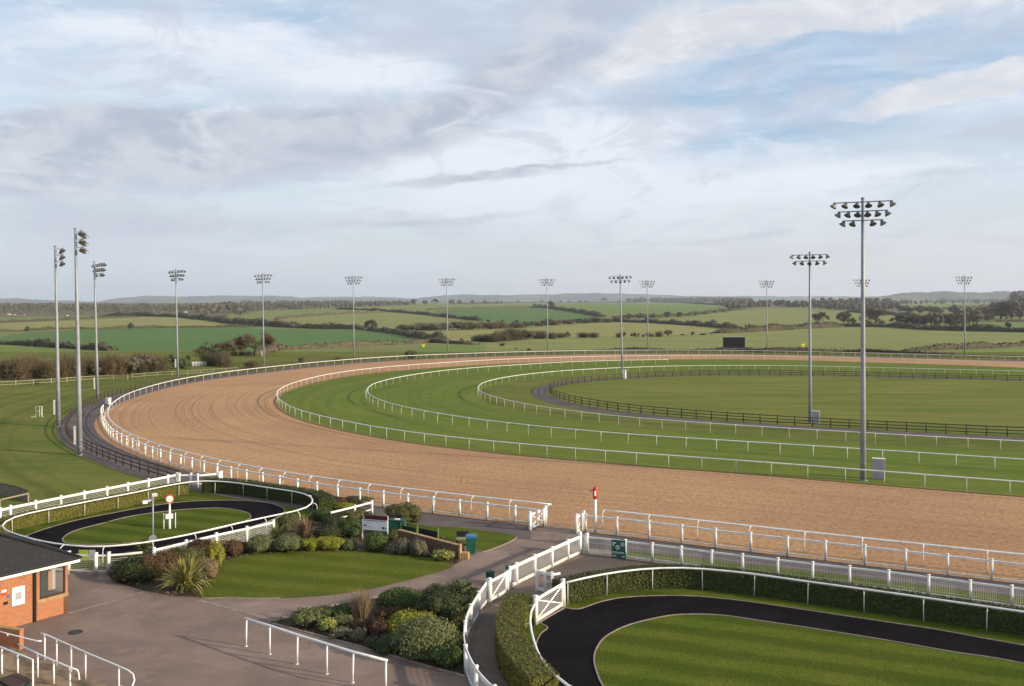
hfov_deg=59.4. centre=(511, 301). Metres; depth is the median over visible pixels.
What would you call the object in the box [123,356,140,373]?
bare bush
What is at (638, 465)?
sand edge
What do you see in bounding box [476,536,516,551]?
edging kerb
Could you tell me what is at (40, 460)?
ground
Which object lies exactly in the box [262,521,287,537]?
flax plant
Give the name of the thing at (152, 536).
camera pole
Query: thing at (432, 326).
leafy tree
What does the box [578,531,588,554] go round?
gate
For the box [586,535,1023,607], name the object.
fence
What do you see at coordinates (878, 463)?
electrical cabinet
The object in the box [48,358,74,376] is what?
bush
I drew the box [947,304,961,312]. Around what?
evergreen tree
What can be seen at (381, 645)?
shrub
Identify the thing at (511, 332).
bush
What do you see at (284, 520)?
shrub
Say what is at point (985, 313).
bare tree
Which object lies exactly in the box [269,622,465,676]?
edging kerb
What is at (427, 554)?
shrub
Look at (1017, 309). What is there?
leafy tree
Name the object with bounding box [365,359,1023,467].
running rail
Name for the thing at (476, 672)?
fence
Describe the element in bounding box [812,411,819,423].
electrical cabinet
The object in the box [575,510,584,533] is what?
gate
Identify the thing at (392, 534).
shrub
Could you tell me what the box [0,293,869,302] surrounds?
distant hills
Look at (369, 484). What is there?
running rail
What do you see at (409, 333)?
hedgerow
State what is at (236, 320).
hedgerow
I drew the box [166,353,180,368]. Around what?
evergreen tree
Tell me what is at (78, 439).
floodlight mast
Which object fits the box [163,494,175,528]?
winning post
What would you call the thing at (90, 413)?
service road
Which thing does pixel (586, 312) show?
hedgerow
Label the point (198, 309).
distant woodland
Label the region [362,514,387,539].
information sign
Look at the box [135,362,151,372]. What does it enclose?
bush
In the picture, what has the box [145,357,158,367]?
leafy tree
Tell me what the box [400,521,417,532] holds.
framed panel
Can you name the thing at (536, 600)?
gate
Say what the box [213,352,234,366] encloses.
bush
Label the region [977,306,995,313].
bare tree
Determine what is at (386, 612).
shrub
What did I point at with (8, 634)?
handrail
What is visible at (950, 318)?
bare tree
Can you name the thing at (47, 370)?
bush
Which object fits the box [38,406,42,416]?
starting stand
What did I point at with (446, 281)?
floodlight mast
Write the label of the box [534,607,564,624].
edging kerb
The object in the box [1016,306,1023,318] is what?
leafy tree
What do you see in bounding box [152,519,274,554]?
fence
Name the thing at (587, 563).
path
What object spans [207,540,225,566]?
shrub
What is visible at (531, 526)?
gate
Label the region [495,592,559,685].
hedge
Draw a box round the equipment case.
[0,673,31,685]
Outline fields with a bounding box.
[0,303,1023,351]
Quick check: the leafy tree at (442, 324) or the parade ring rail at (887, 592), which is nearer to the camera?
the parade ring rail at (887, 592)
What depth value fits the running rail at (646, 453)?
95.59 m
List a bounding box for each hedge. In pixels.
[0,481,188,532]
[202,477,333,510]
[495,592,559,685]
[551,563,1023,635]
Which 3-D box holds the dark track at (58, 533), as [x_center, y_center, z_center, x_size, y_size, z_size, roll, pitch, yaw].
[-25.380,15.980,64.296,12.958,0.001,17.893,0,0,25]
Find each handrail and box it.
[0,631,41,641]
[0,646,33,685]
[17,643,79,685]
[40,633,134,685]
[244,617,387,685]
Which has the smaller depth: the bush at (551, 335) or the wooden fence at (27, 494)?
the wooden fence at (27, 494)
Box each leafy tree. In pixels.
[3,361,19,378]
[87,361,102,373]
[138,354,152,364]
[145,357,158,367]
[397,324,407,329]
[427,323,440,330]
[439,323,448,329]
[448,322,461,329]
[520,332,535,339]
[664,330,671,335]
[895,315,907,322]
[927,311,945,324]
[965,310,984,323]
[981,303,1003,318]
[988,300,1007,318]
[1008,301,1019,318]
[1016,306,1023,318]
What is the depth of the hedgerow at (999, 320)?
1170.61 m
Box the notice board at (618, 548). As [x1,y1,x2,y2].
[612,539,624,557]
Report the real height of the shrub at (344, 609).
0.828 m
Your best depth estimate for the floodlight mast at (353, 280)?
252.20 m
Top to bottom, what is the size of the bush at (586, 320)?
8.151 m
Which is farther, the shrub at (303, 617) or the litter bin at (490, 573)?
the litter bin at (490, 573)
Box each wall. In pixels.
[0,625,23,649]
[398,529,461,559]
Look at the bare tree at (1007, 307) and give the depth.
1280.72 m
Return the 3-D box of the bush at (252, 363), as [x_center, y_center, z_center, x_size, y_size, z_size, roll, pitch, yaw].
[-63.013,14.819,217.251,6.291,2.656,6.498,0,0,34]
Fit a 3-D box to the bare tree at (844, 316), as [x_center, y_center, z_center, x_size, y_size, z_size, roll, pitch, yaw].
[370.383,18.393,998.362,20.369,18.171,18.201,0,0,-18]
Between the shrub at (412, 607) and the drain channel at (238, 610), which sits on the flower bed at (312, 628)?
the shrub at (412, 607)
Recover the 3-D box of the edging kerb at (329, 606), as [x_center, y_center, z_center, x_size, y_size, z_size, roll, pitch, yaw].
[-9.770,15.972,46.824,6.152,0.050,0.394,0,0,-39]
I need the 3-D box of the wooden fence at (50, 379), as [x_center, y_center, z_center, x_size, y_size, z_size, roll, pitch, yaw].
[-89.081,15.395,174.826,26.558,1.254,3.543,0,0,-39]
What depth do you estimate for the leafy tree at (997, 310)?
1287.90 m
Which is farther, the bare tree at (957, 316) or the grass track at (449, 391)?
the bare tree at (957, 316)
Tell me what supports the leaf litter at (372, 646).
on the flower bed at (312, 628)
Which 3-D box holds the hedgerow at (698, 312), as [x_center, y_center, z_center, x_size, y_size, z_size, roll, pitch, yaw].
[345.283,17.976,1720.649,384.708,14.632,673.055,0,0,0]
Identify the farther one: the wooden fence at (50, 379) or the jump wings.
the jump wings
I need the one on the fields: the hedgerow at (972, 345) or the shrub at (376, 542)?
the hedgerow at (972, 345)
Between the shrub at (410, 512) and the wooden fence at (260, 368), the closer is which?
the shrub at (410, 512)
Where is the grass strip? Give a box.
[627,551,1023,604]
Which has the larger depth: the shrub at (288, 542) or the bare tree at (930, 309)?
the bare tree at (930, 309)
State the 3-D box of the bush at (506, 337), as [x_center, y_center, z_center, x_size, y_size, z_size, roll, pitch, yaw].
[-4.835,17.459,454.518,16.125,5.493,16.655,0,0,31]
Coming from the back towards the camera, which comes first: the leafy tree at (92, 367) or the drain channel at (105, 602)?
the leafy tree at (92, 367)
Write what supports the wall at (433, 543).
on the flower bed at (152, 587)
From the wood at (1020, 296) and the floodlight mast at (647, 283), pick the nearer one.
the floodlight mast at (647, 283)
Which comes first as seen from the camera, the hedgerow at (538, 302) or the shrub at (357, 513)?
the shrub at (357, 513)
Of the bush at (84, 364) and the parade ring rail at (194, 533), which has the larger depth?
the bush at (84, 364)
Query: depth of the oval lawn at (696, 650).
40.11 m
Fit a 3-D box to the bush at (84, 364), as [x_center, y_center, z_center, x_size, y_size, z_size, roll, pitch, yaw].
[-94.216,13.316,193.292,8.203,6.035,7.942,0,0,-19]
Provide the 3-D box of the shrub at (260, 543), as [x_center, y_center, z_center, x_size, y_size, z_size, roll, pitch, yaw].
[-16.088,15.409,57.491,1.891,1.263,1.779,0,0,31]
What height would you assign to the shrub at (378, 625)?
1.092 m
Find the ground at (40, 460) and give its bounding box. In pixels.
[0,352,1023,515]
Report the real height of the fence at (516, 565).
1.296 m
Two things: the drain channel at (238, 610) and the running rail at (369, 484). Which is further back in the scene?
the running rail at (369, 484)
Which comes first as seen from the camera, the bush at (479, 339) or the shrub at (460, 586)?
the shrub at (460, 586)
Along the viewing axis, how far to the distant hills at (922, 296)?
8285.49 m
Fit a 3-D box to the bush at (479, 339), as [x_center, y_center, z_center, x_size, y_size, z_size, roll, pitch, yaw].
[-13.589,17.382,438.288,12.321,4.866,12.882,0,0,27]
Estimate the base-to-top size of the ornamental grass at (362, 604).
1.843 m
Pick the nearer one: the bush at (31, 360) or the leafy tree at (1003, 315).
the bush at (31, 360)
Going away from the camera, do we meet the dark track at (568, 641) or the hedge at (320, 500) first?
the dark track at (568, 641)
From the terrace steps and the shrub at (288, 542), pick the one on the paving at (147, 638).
the terrace steps
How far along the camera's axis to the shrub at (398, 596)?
46.28 m
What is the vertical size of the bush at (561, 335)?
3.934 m
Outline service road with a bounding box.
[57,353,1023,596]
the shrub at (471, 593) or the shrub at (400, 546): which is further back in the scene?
the shrub at (400, 546)
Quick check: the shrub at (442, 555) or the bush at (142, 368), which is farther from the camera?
the bush at (142, 368)
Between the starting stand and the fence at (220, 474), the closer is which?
the fence at (220, 474)
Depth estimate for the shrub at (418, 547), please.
56.34 m
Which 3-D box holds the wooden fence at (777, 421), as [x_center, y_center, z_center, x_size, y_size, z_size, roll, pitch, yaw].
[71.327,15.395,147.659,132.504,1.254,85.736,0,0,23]
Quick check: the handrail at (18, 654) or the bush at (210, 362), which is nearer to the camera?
the handrail at (18, 654)
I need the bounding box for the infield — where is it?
[550,375,1023,436]
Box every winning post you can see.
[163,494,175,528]
[590,486,597,533]
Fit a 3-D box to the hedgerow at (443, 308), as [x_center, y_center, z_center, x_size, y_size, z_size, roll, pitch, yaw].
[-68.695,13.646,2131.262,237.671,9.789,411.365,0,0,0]
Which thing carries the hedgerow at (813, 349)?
on the fields
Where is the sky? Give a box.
[0,0,1023,301]
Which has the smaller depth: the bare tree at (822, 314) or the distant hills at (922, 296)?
the bare tree at (822, 314)
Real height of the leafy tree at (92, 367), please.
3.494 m
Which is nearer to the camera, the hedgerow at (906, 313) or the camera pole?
the camera pole
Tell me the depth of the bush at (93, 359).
200.11 m
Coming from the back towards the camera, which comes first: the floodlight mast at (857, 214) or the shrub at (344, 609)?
the floodlight mast at (857, 214)
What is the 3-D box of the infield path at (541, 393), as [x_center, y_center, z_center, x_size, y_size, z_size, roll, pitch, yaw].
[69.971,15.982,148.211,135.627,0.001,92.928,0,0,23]
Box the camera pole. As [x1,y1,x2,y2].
[142,493,156,540]
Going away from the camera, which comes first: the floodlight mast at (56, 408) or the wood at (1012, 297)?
the floodlight mast at (56, 408)
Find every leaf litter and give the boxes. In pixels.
[105,491,463,594]
[279,588,463,671]
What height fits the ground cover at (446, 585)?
0.308 m
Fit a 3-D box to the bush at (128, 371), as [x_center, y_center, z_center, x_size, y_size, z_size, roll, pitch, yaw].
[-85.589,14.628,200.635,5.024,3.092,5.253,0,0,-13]
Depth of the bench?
59.16 m
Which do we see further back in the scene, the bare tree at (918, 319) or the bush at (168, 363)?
the bare tree at (918, 319)
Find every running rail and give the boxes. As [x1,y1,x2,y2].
[104,350,1019,522]
[276,355,1023,491]
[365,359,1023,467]
[478,365,1023,450]
[602,509,1023,573]
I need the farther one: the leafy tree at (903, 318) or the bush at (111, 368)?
the leafy tree at (903, 318)
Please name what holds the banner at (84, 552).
attached to the parade ring rail at (194, 533)
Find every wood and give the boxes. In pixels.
[632,297,899,309]
[894,291,1023,304]
[900,290,1023,303]
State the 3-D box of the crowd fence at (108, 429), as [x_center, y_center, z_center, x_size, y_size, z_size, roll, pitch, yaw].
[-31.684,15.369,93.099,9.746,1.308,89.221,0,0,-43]
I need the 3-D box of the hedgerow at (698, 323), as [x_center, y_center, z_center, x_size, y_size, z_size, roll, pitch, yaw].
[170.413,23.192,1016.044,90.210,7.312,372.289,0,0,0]
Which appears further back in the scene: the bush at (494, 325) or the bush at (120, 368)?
the bush at (494, 325)
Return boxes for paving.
[2,485,1023,685]
[531,525,576,539]
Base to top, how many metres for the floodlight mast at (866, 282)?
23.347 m
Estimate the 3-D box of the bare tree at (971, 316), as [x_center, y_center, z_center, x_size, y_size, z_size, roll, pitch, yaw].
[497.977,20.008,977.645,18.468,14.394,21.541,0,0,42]
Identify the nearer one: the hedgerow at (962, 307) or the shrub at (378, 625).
the shrub at (378, 625)
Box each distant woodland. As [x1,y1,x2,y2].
[0,300,403,314]
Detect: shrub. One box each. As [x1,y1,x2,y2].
[108,555,162,581]
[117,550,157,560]
[134,538,155,550]
[139,550,179,578]
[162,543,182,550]
[168,546,208,568]
[185,538,211,549]
[196,557,218,579]
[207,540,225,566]
[223,539,242,555]
[239,541,248,552]
[246,533,273,552]
[271,533,302,551]
[276,511,299,531]
[288,606,321,626]
[300,537,319,550]
[305,506,334,521]
[311,604,334,618]
[312,524,342,537]
[315,535,347,550]
[317,616,336,631]
[321,514,344,525]
[329,626,350,638]
[330,497,338,507]
[331,604,353,616]
[332,496,349,502]
[333,614,352,626]
[334,502,355,508]
[336,506,367,520]
[337,517,364,537]
[342,540,356,550]
[346,496,373,504]
[346,617,364,629]
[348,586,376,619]
[348,626,367,641]
[363,531,388,551]
[363,615,389,636]
[363,632,399,654]
[374,606,395,619]
[376,586,421,610]
[384,501,422,524]
[385,527,397,539]
[387,608,434,633]
[389,537,410,554]
[390,614,462,659]
[409,536,427,556]
[415,583,470,625]
[422,550,430,556]
[429,642,463,668]
[431,549,455,560]
[449,578,471,593]
[449,605,470,631]
[453,629,466,649]
[462,587,478,603]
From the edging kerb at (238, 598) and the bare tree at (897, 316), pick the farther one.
the bare tree at (897, 316)
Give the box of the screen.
[723,337,744,349]
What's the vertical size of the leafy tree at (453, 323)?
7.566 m
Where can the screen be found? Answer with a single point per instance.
(733, 342)
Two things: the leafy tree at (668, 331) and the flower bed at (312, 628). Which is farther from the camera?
the leafy tree at (668, 331)
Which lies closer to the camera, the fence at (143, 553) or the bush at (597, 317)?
the fence at (143, 553)
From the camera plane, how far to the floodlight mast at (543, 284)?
285.16 m
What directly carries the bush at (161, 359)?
on the ground at (40, 460)
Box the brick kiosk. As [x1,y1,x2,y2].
[0,531,81,626]
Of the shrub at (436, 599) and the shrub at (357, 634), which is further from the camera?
the shrub at (436, 599)
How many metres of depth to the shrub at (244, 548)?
57.11 m
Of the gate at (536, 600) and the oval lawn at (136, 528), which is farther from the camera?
the oval lawn at (136, 528)
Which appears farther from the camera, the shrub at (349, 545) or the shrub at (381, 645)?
the shrub at (349, 545)
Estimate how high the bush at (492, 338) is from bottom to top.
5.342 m
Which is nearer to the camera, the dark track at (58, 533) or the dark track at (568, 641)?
the dark track at (568, 641)
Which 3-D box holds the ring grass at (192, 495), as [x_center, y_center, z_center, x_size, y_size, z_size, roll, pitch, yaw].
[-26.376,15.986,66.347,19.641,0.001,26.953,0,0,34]
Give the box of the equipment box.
[105,397,110,404]
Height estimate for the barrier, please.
1.200 m
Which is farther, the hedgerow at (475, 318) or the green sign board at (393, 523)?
the hedgerow at (475, 318)
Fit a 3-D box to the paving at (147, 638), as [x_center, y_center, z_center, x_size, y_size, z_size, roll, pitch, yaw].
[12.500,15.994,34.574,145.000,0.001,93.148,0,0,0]
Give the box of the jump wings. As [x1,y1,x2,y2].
[192,361,206,365]
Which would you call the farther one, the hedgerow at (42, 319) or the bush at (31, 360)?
the hedgerow at (42, 319)
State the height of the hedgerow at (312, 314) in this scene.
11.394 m
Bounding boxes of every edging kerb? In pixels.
[26,500,284,539]
[62,507,250,544]
[201,597,279,598]
[269,596,376,621]
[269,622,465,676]
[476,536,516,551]
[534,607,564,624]
[536,623,547,658]
[565,595,1023,645]
[593,613,1023,685]
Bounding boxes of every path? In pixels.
[469,594,531,685]
[531,374,1023,440]
[541,555,886,587]
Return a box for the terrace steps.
[0,645,108,685]
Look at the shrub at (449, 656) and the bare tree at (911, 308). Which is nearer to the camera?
the shrub at (449, 656)
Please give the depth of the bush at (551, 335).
509.03 m
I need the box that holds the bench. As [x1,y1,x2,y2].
[456,531,468,542]
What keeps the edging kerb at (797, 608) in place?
on the dark track at (568, 641)
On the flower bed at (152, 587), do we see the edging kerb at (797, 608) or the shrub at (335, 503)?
the shrub at (335, 503)
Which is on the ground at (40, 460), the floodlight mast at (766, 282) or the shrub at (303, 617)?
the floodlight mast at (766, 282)
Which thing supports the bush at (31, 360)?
on the ground at (40, 460)
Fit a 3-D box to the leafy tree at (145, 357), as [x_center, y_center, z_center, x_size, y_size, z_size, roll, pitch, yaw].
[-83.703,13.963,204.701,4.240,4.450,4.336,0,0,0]
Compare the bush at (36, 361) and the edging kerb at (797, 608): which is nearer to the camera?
the edging kerb at (797, 608)
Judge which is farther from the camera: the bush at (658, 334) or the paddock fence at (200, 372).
the bush at (658, 334)
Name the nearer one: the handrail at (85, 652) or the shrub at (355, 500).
the handrail at (85, 652)
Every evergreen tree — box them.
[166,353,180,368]
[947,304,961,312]
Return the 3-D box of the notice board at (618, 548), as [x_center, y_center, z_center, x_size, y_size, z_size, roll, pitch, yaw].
[6.629,15.380,55.899,0.864,1.100,0.039,0,0,20]
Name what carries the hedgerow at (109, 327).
on the fields
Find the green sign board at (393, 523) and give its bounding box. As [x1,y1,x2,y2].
[380,518,406,534]
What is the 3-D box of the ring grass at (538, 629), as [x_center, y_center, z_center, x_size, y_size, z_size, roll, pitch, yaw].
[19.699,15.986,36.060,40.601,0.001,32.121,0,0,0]
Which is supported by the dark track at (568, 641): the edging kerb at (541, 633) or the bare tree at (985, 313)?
the edging kerb at (541, 633)
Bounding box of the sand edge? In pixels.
[274,359,1023,496]
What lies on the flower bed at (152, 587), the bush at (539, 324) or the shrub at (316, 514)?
the shrub at (316, 514)
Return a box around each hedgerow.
[0,315,138,322]
[0,324,259,331]
[0,338,117,350]
[99,311,299,325]
[247,337,479,353]
[267,321,367,329]
[275,310,381,319]
[336,307,483,320]
[366,326,449,339]
[426,305,529,309]
[453,302,640,303]
[529,305,605,316]
[604,346,956,354]
[611,307,745,317]
[611,317,742,328]
[652,301,746,306]
[712,321,1023,332]
[847,308,918,315]
[896,305,988,310]
[901,340,1023,350]
[968,319,1023,321]
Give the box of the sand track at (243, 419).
[94,354,1023,583]
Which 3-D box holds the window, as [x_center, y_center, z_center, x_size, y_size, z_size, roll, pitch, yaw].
[-23.379,14.235,45.758,0.120,1.470,1.420,0,0,37]
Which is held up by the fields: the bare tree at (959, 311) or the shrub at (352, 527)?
the bare tree at (959, 311)
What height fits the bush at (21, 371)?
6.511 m
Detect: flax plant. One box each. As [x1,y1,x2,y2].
[156,549,215,595]
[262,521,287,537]
[283,514,321,538]
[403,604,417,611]
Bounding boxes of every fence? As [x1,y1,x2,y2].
[0,472,177,517]
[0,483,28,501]
[0,493,28,506]
[4,375,127,386]
[65,349,1023,479]
[68,551,141,574]
[100,404,544,526]
[134,367,237,376]
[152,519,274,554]
[178,471,222,487]
[331,500,372,516]
[463,578,496,685]
[509,534,581,588]
[549,370,1023,435]
[584,513,1023,581]
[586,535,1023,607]
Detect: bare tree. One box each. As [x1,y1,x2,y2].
[191,339,237,361]
[232,331,276,355]
[363,319,376,327]
[811,313,820,321]
[816,312,829,321]
[835,311,851,322]
[858,306,888,323]
[889,314,909,321]
[904,307,919,311]
[905,314,927,325]
[924,307,936,312]
[943,315,955,324]
[947,313,962,325]
[954,309,963,313]
[954,312,968,324]
[965,314,978,325]
[968,309,991,323]
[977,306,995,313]
[998,299,1019,318]
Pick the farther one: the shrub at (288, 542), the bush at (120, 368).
the bush at (120, 368)
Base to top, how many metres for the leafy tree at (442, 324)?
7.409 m
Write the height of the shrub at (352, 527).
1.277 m
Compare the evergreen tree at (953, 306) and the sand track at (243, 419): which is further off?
the evergreen tree at (953, 306)
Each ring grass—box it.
[13,484,311,571]
[526,589,1023,655]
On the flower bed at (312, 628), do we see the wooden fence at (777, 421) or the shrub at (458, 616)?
the shrub at (458, 616)
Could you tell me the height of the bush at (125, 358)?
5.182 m
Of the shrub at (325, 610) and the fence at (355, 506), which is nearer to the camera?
the shrub at (325, 610)
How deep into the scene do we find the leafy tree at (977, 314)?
1045.26 m
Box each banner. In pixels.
[79,550,88,559]
[89,550,94,559]
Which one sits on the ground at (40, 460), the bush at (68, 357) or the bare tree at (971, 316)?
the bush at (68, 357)
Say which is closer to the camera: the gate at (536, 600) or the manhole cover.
the manhole cover
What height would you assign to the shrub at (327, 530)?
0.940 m
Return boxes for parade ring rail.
[1,480,316,565]
[522,603,570,685]
[566,567,1023,630]
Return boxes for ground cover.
[102,489,465,595]
[271,581,479,673]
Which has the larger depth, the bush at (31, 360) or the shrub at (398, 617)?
the bush at (31, 360)
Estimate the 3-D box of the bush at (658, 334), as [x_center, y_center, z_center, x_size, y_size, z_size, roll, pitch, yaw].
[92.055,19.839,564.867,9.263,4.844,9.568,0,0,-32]
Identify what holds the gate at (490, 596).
on the paving at (147, 638)
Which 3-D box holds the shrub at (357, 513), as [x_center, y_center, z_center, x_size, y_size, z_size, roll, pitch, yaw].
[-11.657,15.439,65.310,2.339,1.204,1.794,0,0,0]
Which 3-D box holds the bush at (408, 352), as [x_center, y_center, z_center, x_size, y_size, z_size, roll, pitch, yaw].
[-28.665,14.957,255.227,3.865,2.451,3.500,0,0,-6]
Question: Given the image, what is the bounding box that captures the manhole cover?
[68,629,82,634]
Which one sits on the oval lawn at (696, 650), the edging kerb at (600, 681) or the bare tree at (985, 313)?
the edging kerb at (600, 681)
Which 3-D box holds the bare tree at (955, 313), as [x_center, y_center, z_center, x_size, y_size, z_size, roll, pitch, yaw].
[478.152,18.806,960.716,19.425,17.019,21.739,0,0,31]
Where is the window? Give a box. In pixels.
[40,565,64,598]
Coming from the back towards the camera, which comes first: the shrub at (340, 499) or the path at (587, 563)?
the shrub at (340, 499)
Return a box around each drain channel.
[67,591,142,613]
[197,599,275,621]
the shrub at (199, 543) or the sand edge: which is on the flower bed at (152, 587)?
the shrub at (199, 543)
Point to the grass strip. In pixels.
(923, 588)
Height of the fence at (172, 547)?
0.454 m
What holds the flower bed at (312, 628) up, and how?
on the paving at (147, 638)
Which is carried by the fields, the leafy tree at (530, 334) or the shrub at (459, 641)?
the leafy tree at (530, 334)
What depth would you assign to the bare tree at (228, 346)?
227.16 m
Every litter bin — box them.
[465,534,476,553]
[485,570,494,584]
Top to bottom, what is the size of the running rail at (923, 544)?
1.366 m
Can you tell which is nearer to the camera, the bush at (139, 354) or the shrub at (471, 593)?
the shrub at (471, 593)
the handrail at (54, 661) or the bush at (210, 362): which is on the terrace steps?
the handrail at (54, 661)
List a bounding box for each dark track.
[27,500,283,554]
[536,596,1023,685]
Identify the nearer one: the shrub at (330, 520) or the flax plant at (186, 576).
the flax plant at (186, 576)
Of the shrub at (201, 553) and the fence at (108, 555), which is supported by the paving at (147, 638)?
the fence at (108, 555)
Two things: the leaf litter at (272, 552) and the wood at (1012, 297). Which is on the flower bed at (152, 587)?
the leaf litter at (272, 552)
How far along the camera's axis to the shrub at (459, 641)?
41.03 m
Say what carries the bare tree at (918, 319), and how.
on the fields
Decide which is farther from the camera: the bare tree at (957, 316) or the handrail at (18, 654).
the bare tree at (957, 316)
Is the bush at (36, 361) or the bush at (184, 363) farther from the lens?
the bush at (184, 363)
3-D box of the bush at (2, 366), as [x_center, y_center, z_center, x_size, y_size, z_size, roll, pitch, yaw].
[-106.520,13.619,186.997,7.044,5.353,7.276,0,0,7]
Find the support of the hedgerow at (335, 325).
on the fields
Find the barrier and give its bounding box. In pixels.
[536,569,559,593]
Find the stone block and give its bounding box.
[460,551,469,559]
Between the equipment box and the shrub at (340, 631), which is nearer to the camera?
the shrub at (340, 631)
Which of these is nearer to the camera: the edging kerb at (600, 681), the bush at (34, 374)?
the edging kerb at (600, 681)
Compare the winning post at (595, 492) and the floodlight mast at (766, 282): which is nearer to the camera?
the winning post at (595, 492)
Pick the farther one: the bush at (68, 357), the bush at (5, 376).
the bush at (68, 357)
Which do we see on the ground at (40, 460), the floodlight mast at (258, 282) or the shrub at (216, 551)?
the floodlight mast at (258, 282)
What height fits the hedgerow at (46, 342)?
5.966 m
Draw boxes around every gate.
[487,569,508,603]
[528,506,546,530]
[533,578,565,623]
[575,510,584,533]
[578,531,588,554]
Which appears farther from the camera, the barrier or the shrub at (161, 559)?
the shrub at (161, 559)
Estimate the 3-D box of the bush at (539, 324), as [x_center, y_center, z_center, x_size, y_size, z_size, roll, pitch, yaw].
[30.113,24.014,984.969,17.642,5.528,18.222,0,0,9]
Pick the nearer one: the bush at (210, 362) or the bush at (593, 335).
the bush at (210, 362)
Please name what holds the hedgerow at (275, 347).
on the fields
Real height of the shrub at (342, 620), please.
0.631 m
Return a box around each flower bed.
[102,491,464,596]
[273,584,477,674]
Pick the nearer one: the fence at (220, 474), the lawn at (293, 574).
the lawn at (293, 574)
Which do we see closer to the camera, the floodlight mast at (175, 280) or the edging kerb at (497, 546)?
the edging kerb at (497, 546)
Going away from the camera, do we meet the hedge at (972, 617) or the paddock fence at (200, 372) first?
the hedge at (972, 617)
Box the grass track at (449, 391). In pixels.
[277,360,1023,495]
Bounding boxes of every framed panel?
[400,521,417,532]
[417,524,438,538]
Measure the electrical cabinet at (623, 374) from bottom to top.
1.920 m
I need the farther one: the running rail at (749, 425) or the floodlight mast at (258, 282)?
the floodlight mast at (258, 282)
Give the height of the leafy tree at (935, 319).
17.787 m
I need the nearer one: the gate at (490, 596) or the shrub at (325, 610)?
the shrub at (325, 610)
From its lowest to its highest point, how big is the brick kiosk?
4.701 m
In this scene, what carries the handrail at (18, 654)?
on the terrace steps
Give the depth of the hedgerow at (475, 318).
1557.08 m
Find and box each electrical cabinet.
[622,370,625,378]
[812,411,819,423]
[872,457,884,479]
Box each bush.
[0,352,39,379]
[0,358,17,377]
[0,369,14,379]
[9,352,44,369]
[22,354,51,371]
[28,367,40,377]
[31,359,60,378]
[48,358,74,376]
[51,351,90,362]
[61,353,94,376]
[81,354,104,366]
[82,365,95,375]
[91,351,130,374]
[108,354,127,374]
[111,354,137,362]
[122,350,154,370]
[122,365,136,373]
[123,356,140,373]
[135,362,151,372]
[147,354,170,371]
[147,360,164,372]
[157,358,171,368]
[179,357,189,368]
[196,349,222,365]
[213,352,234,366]
[238,351,245,355]
[239,359,264,367]
[404,350,416,357]
[459,321,475,329]
[474,333,491,341]
[476,332,504,341]
[483,321,501,328]
[489,333,515,340]
[491,321,509,327]
[491,326,526,339]
[506,327,533,339]
[509,321,526,327]
[532,332,545,338]
[534,321,545,325]
[543,331,559,338]
[549,320,559,324]
[558,332,565,337]
[564,319,574,323]
[574,331,589,337]
[578,317,594,322]
[588,332,601,337]
[590,316,605,321]
[654,331,663,336]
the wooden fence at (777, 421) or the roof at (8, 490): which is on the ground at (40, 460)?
the roof at (8, 490)
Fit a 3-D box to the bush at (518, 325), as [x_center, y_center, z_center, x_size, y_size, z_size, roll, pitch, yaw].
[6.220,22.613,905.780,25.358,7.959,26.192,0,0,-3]
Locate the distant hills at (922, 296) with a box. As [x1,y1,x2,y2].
[843,291,1013,302]
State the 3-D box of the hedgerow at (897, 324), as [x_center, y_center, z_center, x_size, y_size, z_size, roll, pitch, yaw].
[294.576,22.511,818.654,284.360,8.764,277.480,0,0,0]
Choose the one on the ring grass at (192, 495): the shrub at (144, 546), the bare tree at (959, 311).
the shrub at (144, 546)
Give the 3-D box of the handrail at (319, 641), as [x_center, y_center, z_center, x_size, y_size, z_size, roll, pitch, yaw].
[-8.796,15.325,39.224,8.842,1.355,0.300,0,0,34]
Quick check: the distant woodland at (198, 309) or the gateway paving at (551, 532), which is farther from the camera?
the distant woodland at (198, 309)
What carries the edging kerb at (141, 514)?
on the oval lawn at (136, 528)
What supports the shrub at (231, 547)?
on the flower bed at (152, 587)
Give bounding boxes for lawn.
[63,508,249,543]
[198,550,452,597]
[406,524,515,550]
[595,615,1023,685]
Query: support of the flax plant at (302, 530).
on the flower bed at (152, 587)
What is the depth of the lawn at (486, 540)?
61.42 m
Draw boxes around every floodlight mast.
[53,245,65,426]
[73,228,88,455]
[91,261,106,398]
[168,269,185,376]
[254,273,272,364]
[345,275,362,358]
[439,277,454,353]
[539,279,554,350]
[609,274,631,373]
[639,281,654,351]
[759,280,773,349]
[789,252,829,422]
[830,197,895,480]
[853,280,869,286]
[955,275,971,357]
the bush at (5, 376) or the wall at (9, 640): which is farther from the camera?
the bush at (5, 376)
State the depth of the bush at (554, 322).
1021.38 m

